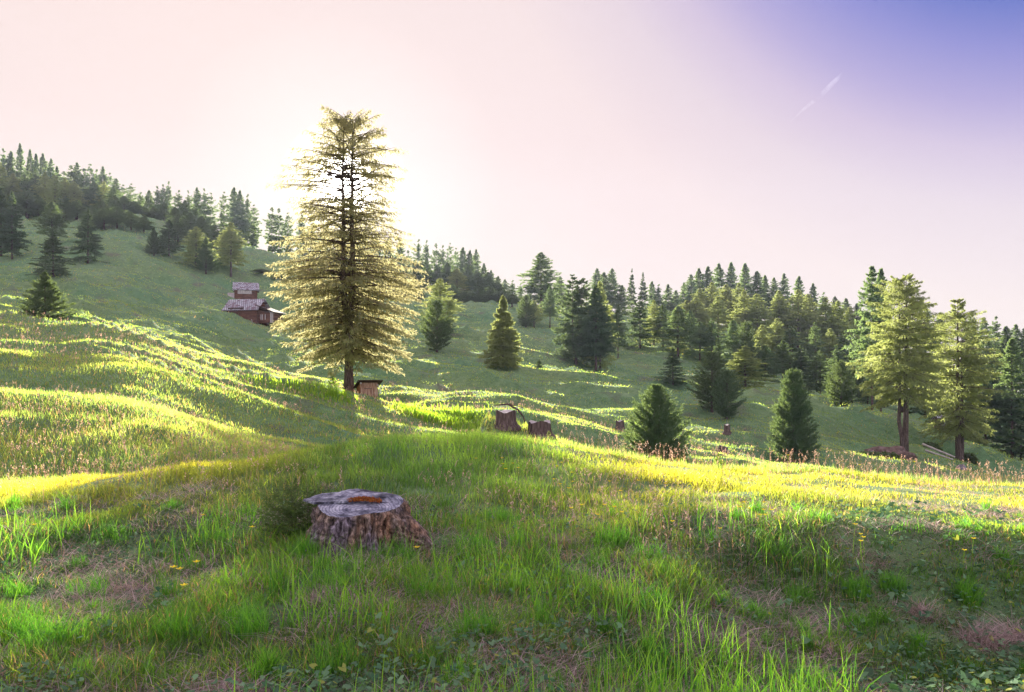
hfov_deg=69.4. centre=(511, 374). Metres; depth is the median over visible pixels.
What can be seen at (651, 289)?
pine tree
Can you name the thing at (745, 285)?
pine tree
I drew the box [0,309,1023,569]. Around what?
seed heads
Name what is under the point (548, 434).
spruce sapling
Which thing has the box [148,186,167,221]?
pine tree
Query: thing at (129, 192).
pine tree
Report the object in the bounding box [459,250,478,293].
pine tree
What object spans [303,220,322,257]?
pine tree
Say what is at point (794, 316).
larch tree
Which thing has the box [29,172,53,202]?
larch tree
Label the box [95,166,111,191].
pine tree
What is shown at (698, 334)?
pine tree
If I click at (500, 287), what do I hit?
pine tree
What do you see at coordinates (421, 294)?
pine tree
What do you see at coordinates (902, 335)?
larch tree
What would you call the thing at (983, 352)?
pine tree
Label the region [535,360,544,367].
spruce tree
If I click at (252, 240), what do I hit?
pine tree
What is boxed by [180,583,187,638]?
buttercup
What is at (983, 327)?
pine tree
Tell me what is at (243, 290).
log hut
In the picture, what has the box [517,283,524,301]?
pine tree
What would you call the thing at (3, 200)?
pine tree
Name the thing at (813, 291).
pine tree
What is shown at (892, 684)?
broad leaved ground cover
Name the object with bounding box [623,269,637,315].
spruce tree
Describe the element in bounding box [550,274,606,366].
spruce tree
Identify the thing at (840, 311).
larch tree
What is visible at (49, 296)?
stone pine
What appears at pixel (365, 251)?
pine tree
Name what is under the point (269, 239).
pine tree
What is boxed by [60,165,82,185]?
pine tree
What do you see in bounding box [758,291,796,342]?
larch tree
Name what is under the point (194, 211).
pine tree
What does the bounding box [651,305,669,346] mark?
pine tree
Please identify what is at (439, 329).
stone pine
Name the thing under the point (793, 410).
stone pine
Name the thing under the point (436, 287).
larch tree
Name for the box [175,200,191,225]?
pine tree
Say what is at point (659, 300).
pine tree
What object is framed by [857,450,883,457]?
bush
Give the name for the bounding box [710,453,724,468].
spruce sapling
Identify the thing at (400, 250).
pine tree
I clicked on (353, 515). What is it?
tree stump
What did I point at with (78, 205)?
pine tree
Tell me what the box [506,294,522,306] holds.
pine tree
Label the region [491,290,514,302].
pine tree
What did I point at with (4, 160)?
pine tree
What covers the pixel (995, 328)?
pine tree
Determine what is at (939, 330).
pine tree
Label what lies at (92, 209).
pine tree
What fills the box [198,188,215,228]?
pine tree
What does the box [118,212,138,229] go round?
pine tree
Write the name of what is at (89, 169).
pine tree
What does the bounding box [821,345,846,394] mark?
pine tree
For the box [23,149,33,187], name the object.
pine tree
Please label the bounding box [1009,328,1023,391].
pine tree
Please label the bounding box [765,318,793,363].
larch tree
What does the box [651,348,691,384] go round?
spruce tree
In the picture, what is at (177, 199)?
pine tree
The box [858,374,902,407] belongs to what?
pine tree
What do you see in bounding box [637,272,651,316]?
spruce tree
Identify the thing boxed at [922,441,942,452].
bush
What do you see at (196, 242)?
larch tree
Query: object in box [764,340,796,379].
pine tree
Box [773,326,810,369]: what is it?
pine tree
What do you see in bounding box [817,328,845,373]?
larch tree
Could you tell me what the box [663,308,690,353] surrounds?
larch tree
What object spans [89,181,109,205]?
larch tree
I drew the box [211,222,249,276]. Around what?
larch tree
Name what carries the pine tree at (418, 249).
on the ground at (86, 281)
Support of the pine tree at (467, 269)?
on the ground at (86, 281)
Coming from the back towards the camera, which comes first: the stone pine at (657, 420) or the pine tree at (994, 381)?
the pine tree at (994, 381)
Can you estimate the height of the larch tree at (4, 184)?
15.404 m
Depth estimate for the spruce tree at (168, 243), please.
166.99 m
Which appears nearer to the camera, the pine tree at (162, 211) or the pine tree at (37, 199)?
the pine tree at (37, 199)
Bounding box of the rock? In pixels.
[956,464,966,470]
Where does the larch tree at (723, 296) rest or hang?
on the ground at (86, 281)
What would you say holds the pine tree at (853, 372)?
on the ground at (86, 281)
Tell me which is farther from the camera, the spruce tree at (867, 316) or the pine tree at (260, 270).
the pine tree at (260, 270)
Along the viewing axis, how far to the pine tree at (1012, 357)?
93.72 m
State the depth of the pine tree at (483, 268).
275.76 m
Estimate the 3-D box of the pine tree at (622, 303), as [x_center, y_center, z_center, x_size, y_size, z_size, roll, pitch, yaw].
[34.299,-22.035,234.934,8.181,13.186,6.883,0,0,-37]
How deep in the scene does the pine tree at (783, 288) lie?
237.16 m
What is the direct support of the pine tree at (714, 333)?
on the ground at (86, 281)
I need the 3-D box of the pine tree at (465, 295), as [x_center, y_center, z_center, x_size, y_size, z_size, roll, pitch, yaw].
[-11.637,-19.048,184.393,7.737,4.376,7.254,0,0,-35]
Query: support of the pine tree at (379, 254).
on the ground at (86, 281)
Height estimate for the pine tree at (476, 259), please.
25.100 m
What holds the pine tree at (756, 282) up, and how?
on the ground at (86, 281)
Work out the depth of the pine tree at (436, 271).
233.06 m
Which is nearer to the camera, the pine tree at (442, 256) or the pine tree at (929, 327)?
the pine tree at (929, 327)
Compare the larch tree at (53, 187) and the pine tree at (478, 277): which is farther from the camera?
the larch tree at (53, 187)
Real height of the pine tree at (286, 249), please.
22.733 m
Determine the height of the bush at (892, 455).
1.610 m
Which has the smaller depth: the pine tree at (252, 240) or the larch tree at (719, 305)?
the larch tree at (719, 305)
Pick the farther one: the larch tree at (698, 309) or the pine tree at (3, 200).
the larch tree at (698, 309)
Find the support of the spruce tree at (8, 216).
on the ground at (86, 281)
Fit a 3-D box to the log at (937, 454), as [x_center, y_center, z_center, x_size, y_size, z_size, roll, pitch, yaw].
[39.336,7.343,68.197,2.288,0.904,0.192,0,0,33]
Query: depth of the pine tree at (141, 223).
196.23 m
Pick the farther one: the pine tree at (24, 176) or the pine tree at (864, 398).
the pine tree at (24, 176)
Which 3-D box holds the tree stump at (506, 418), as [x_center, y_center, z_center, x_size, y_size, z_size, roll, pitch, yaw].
[-0.172,1.248,20.589,0.875,0.564,0.923,0,0,0]
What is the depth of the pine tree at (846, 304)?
226.18 m
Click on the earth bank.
(898, 450)
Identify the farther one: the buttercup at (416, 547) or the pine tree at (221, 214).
the pine tree at (221, 214)
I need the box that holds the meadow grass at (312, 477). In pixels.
[0,425,1023,691]
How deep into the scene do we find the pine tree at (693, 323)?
140.71 m
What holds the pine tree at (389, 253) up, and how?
on the ground at (86, 281)
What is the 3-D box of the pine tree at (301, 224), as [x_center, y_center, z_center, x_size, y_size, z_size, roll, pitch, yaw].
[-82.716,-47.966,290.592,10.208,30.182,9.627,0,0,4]
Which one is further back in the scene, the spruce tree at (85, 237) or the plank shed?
the spruce tree at (85, 237)
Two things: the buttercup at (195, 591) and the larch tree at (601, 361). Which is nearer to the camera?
the buttercup at (195, 591)
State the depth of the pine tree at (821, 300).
245.21 m
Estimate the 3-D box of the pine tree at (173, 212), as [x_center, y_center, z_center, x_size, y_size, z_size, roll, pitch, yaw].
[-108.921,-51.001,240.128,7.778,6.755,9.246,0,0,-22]
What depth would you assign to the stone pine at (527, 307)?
144.81 m
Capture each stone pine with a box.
[14,272,81,318]
[416,298,456,351]
[515,295,536,326]
[619,383,693,463]
[684,351,742,412]
[710,370,746,419]
[728,321,763,380]
[764,368,821,463]
[822,360,860,406]
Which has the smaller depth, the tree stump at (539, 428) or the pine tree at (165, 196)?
the tree stump at (539, 428)
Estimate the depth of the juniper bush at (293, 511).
6.81 m
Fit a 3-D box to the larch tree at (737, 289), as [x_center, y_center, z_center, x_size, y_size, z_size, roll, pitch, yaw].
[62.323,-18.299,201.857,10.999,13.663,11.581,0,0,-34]
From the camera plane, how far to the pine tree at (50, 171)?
281.19 m
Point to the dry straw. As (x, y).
(966, 634)
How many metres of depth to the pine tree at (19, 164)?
293.51 m
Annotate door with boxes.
[364,387,371,396]
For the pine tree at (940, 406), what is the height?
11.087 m
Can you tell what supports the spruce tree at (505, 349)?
on the ground at (86, 281)
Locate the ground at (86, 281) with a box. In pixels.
[0,207,1023,691]
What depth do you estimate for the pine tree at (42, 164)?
285.39 m
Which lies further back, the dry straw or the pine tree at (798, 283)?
the pine tree at (798, 283)
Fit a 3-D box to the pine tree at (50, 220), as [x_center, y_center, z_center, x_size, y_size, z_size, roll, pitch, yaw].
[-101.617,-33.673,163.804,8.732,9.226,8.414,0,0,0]
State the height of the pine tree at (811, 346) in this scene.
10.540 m
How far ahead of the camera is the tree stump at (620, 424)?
50.76 m
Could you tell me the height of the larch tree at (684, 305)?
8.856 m
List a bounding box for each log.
[922,443,954,457]
[925,449,952,459]
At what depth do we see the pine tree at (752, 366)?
85.39 m
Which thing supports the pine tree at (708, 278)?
on the ground at (86, 281)
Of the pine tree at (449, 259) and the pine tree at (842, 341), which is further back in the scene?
the pine tree at (449, 259)
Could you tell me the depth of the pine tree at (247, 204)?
275.74 m
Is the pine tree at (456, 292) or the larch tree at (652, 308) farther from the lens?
the pine tree at (456, 292)
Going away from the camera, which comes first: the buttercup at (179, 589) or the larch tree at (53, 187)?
the buttercup at (179, 589)
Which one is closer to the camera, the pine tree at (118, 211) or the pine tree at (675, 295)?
the pine tree at (118, 211)
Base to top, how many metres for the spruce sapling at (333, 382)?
1.229 m
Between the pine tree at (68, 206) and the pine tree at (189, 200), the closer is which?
the pine tree at (68, 206)
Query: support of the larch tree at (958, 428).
on the ground at (86, 281)
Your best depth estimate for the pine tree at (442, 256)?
292.72 m
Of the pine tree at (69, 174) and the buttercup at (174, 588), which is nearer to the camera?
the buttercup at (174, 588)
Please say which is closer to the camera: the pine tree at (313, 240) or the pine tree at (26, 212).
the pine tree at (26, 212)
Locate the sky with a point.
(820, 142)
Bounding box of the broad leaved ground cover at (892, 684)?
[0,495,1023,691]
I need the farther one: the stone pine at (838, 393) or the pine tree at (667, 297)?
the pine tree at (667, 297)
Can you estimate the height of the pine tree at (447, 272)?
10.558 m
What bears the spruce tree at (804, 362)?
on the ground at (86, 281)
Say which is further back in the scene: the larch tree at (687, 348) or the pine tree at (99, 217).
the pine tree at (99, 217)
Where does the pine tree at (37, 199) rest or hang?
on the ground at (86, 281)
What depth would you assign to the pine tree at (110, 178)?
287.30 m
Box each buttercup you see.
[31,523,35,578]
[170,565,177,634]
[176,567,183,618]
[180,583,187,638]
[193,560,199,636]
[200,514,204,567]
[415,546,418,606]
[559,483,561,521]
[669,520,674,562]
[770,508,772,551]
[859,539,862,582]
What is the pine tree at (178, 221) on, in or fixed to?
on the ground at (86, 281)
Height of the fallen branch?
0.593 m
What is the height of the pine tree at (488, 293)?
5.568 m
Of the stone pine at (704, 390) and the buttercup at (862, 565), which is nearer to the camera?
the buttercup at (862, 565)
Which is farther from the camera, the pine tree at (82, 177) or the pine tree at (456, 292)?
the pine tree at (82, 177)
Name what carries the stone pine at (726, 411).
on the ground at (86, 281)
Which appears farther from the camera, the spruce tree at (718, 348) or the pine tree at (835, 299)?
the pine tree at (835, 299)
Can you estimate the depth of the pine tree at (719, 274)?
242.81 m
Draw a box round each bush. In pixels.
[242,470,335,539]
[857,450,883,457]
[877,451,905,459]
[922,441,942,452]
[964,452,978,464]
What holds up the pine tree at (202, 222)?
on the ground at (86, 281)
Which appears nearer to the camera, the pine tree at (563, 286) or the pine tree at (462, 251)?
the pine tree at (563, 286)
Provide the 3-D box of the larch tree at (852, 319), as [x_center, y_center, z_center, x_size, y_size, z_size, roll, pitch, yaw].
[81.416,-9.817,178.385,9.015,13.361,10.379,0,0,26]
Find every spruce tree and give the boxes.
[0,191,32,258]
[26,231,76,277]
[63,209,110,263]
[144,227,164,255]
[158,219,185,255]
[189,237,220,273]
[477,295,524,368]
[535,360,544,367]
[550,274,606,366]
[576,285,620,370]
[622,296,655,348]
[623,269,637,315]
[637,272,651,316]
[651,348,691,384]
[706,338,733,387]
[789,344,821,393]
[842,265,893,409]
[858,267,895,411]
[997,392,1023,460]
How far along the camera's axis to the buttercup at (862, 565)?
6.35 m
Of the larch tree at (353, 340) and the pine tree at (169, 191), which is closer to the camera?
the larch tree at (353, 340)
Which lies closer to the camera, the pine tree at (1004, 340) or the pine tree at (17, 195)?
the pine tree at (1004, 340)
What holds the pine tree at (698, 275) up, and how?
on the ground at (86, 281)
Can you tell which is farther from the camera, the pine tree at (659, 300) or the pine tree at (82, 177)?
the pine tree at (82, 177)
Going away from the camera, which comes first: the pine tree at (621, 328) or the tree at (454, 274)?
the pine tree at (621, 328)
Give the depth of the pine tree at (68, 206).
214.25 m
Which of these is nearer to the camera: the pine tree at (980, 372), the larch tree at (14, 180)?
the pine tree at (980, 372)
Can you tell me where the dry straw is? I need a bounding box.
[0,436,1023,691]
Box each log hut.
[221,299,285,325]
[228,282,258,298]
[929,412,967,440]
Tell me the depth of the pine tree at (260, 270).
172.43 m
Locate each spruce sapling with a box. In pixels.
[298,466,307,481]
[327,376,338,386]
[545,431,555,444]
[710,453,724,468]
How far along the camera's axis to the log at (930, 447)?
69.25 m
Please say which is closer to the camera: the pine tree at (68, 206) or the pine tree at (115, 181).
the pine tree at (68, 206)
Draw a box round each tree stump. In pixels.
[302,489,433,557]
[494,409,520,430]
[527,420,556,439]
[615,420,625,431]
[716,445,727,453]
[722,424,731,434]
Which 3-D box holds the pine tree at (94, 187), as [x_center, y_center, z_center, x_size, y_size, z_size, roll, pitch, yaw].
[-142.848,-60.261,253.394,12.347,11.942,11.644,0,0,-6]
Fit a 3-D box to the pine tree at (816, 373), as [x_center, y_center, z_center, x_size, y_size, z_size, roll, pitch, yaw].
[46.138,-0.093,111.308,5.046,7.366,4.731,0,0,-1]
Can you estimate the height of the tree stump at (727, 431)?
0.890 m
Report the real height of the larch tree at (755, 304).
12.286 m
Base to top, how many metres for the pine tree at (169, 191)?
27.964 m
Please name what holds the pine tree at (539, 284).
on the ground at (86, 281)
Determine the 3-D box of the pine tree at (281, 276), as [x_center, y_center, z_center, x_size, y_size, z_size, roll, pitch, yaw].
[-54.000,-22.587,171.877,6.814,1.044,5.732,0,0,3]
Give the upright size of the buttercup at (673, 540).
0.476 m
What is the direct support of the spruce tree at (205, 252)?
on the ground at (86, 281)
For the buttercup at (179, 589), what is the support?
on the ground at (86, 281)
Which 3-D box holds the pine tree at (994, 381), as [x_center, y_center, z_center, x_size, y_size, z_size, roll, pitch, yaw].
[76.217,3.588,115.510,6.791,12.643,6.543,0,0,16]
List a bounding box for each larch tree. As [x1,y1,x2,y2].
[0,162,17,201]
[6,173,28,202]
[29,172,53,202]
[40,174,64,208]
[51,178,79,205]
[63,181,93,205]
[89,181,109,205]
[173,226,217,266]
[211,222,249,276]
[263,104,431,391]
[415,278,466,326]
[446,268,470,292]
[527,300,547,327]
[581,281,620,369]
[641,300,667,346]
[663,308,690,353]
[670,300,708,336]
[684,297,719,335]
[691,288,713,318]
[699,282,728,321]
[705,296,738,336]
[714,284,739,319]
[726,290,764,333]
[729,283,751,324]
[740,293,774,341]
[753,324,777,366]
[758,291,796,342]
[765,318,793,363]
[774,289,822,347]
[789,294,827,352]
[806,297,849,350]
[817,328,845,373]
[820,300,858,354]
[840,307,861,350]
[845,273,969,451]
[916,298,1007,461]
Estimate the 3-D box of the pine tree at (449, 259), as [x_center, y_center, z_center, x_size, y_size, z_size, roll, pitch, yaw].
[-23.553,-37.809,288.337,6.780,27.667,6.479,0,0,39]
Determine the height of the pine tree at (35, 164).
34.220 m
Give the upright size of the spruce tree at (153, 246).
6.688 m
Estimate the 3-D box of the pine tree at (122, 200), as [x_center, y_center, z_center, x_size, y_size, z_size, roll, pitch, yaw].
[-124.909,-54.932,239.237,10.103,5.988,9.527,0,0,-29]
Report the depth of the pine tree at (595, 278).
233.56 m
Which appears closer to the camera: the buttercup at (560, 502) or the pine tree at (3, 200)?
the buttercup at (560, 502)
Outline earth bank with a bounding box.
[864,446,916,459]
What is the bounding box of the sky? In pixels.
[0,0,1023,391]
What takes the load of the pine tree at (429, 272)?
on the ground at (86, 281)
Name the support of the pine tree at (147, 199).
on the ground at (86, 281)
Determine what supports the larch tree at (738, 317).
on the ground at (86, 281)
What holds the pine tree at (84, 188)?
on the ground at (86, 281)
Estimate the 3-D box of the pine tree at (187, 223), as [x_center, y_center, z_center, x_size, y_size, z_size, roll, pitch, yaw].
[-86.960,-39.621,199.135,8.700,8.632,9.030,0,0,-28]
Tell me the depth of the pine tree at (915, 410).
116.63 m
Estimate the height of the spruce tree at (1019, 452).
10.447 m
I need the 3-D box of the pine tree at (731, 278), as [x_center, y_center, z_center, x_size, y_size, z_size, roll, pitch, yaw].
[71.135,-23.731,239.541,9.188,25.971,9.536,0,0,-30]
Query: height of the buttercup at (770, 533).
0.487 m
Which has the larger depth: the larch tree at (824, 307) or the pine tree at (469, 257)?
the pine tree at (469, 257)
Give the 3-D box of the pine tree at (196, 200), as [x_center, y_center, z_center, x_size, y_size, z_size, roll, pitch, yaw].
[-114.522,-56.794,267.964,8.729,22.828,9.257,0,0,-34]
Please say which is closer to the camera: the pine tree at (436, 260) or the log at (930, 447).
the log at (930, 447)
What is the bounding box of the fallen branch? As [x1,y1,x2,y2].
[495,403,525,423]
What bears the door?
in the plank shed
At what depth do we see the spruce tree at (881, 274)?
95.78 m
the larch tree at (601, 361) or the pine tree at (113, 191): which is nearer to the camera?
the larch tree at (601, 361)
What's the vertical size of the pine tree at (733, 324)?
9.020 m
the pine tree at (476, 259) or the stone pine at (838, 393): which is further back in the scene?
the pine tree at (476, 259)
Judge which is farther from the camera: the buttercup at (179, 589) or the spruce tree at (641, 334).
the spruce tree at (641, 334)
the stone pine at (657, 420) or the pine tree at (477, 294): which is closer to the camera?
the stone pine at (657, 420)
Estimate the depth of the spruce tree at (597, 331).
106.64 m
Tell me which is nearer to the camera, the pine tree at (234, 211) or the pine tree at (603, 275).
the pine tree at (603, 275)
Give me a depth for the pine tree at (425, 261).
294.48 m
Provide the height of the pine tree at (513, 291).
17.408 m
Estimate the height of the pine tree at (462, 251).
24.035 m
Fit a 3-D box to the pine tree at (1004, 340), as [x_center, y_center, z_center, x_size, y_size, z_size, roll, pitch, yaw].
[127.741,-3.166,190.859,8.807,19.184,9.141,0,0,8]
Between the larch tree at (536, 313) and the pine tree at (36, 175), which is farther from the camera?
the pine tree at (36, 175)
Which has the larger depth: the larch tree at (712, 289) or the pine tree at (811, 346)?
the larch tree at (712, 289)
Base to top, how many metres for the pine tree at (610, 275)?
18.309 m
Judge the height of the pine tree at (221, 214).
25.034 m
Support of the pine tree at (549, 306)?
on the ground at (86, 281)
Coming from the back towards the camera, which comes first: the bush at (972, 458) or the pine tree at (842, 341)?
the pine tree at (842, 341)
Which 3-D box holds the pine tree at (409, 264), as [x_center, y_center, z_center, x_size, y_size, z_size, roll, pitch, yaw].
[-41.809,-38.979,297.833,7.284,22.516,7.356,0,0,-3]
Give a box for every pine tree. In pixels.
[0,148,13,182]
[0,188,21,255]
[4,151,19,183]
[7,192,28,214]
[11,143,25,187]
[14,190,44,218]
[17,170,37,198]
[19,195,47,215]
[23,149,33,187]
[23,170,43,196]
[29,202,74,237]
[30,153,41,178]
[31,153,47,186]
[42,158,56,194]
[54,196,76,220]
[55,166,64,188]
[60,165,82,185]
[66,200,86,219]
[70,162,86,186]
[74,168,94,206]
[78,206,105,228]
[81,185,93,209]
[83,164,98,193]
[83,182,106,206]
[85,208,120,229]
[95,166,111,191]
[102,186,121,205]
[107,173,113,195]
[109,178,123,203]
[109,196,135,211]
[109,206,126,228]
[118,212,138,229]
[120,184,133,200]
[121,184,140,212]
[123,201,145,213]
[129,216,158,232]
[136,192,144,205]
[138,190,154,208]
[141,207,164,218]
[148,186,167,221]
[152,202,170,220]
[158,184,170,220]
[160,214,188,241]
[164,181,172,220]
[165,207,184,221]
[168,190,187,210]
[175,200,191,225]
[176,212,202,241]
[185,190,193,207]
[185,206,207,224]
[191,187,207,230]
[192,216,212,239]
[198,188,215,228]
[201,222,228,251]
[206,193,219,224]
[214,192,231,230]
[222,187,244,240]
[233,190,250,245]
[237,194,258,246]
[241,205,261,247]
[250,268,273,272]
[262,207,281,252]
[269,275,290,279]
[272,208,286,252]
[275,212,295,253]
[292,214,313,257]
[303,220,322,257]
[356,232,372,271]
[370,235,382,268]
[374,238,400,273]
[393,241,407,270]
[400,250,412,272]
[405,288,428,298]
[407,264,431,289]
[410,239,423,279]
[416,264,436,289]
[420,240,432,286]
[428,243,442,284]
[428,268,448,285]
[435,245,445,287]
[435,262,457,284]
[437,284,461,300]
[443,243,458,282]
[449,248,460,267]
[454,290,475,302]
[456,247,466,289]
[456,264,478,289]
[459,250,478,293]
[466,272,494,292]
[469,288,484,301]
[471,272,501,293]
[472,249,481,272]
[475,286,505,301]
[478,263,488,296]
[484,282,511,294]
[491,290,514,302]
[503,279,510,293]
[506,280,519,300]
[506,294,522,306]
[512,252,566,313]
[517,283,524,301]
[537,286,558,327]
[553,276,571,305]
[585,268,609,305]
[600,272,614,308]
[603,268,623,309]
[608,285,632,315]
[611,304,628,357]
[646,281,658,314]
[648,284,669,315]
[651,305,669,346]
[656,306,700,357]
[662,284,675,314]
[667,290,682,315]
[676,274,701,306]
[676,282,686,304]
[679,310,702,346]
[683,322,716,360]
[691,268,704,301]
[697,318,723,353]
[698,266,720,301]
[712,263,727,319]
[719,320,742,365]
[724,262,740,324]
[726,346,775,388]
[738,263,753,303]
[747,271,771,325]
[753,345,786,380]
[760,275,774,320]
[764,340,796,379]
[765,277,778,320]
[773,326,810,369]
[776,273,793,322]
[791,276,805,310]
[799,322,830,371]
[806,350,832,393]
[808,283,819,325]
[817,292,828,338]
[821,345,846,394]
[826,296,843,319]
[830,330,854,375]
[835,352,869,402]
[839,298,851,335]
[851,303,864,341]
[853,377,876,403]
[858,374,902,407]
[909,369,939,415]
[912,304,940,352]
[921,373,965,418]
[930,312,953,357]
[960,315,986,369]
[963,352,1002,421]
[964,380,1019,448]
[976,317,1001,371]
[980,358,1017,426]
[983,338,1023,458]
[984,316,1007,377]
[988,326,1019,383]
[1006,324,1023,391]
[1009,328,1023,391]
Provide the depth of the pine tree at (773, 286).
240.56 m
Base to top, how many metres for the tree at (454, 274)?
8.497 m
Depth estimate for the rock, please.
63.82 m
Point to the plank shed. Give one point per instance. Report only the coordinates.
(370, 387)
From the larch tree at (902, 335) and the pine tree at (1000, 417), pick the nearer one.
the larch tree at (902, 335)
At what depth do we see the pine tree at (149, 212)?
244.50 m
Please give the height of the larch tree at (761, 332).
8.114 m
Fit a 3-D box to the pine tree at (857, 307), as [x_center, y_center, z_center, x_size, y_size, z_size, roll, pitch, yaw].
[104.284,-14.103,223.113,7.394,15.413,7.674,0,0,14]
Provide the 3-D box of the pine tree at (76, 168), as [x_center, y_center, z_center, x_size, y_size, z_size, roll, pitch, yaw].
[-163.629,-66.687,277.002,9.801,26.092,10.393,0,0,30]
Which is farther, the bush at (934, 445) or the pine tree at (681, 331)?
the pine tree at (681, 331)
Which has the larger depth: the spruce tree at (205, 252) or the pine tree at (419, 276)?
the pine tree at (419, 276)
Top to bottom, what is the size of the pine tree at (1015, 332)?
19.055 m
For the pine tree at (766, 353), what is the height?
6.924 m
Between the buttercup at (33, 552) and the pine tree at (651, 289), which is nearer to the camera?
the buttercup at (33, 552)
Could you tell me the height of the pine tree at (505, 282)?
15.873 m
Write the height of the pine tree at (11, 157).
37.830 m
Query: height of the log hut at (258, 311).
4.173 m
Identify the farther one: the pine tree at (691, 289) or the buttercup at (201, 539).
the pine tree at (691, 289)
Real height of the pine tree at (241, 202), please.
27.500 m
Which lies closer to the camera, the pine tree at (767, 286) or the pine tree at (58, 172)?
the pine tree at (767, 286)
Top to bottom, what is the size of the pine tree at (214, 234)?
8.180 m
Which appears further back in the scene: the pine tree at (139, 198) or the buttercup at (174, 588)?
the pine tree at (139, 198)
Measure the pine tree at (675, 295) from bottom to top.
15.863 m
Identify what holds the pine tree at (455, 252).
on the ground at (86, 281)
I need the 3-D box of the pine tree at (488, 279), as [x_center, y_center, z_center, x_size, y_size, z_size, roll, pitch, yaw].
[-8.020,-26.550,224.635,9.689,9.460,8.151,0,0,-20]
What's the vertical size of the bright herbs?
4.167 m
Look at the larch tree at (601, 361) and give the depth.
109.48 m
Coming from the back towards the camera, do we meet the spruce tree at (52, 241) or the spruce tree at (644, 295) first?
the spruce tree at (644, 295)
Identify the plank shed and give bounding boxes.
[353,380,382,397]
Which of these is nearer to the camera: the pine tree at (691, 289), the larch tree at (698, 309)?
the larch tree at (698, 309)
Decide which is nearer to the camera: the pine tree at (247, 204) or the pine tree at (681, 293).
the pine tree at (681, 293)
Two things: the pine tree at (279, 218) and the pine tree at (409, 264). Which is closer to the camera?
the pine tree at (279, 218)
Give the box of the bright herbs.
[220,369,492,431]
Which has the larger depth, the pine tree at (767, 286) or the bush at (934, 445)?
the pine tree at (767, 286)
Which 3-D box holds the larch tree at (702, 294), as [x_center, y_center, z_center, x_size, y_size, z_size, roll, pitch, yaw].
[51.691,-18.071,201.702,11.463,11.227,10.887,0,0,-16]
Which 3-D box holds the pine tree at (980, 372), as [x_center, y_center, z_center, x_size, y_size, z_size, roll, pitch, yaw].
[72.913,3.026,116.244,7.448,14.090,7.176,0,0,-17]
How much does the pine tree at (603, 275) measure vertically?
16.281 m
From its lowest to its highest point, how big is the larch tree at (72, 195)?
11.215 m
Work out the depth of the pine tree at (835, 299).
221.53 m
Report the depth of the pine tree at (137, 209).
240.47 m
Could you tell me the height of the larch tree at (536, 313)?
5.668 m
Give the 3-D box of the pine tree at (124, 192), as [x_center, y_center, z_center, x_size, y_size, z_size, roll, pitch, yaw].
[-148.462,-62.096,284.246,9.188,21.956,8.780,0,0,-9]
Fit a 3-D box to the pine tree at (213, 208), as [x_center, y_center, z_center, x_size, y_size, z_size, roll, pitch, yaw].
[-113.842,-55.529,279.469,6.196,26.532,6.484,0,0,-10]
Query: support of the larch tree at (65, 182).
on the ground at (86, 281)
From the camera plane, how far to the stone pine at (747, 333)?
111.79 m
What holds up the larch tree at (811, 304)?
on the ground at (86, 281)

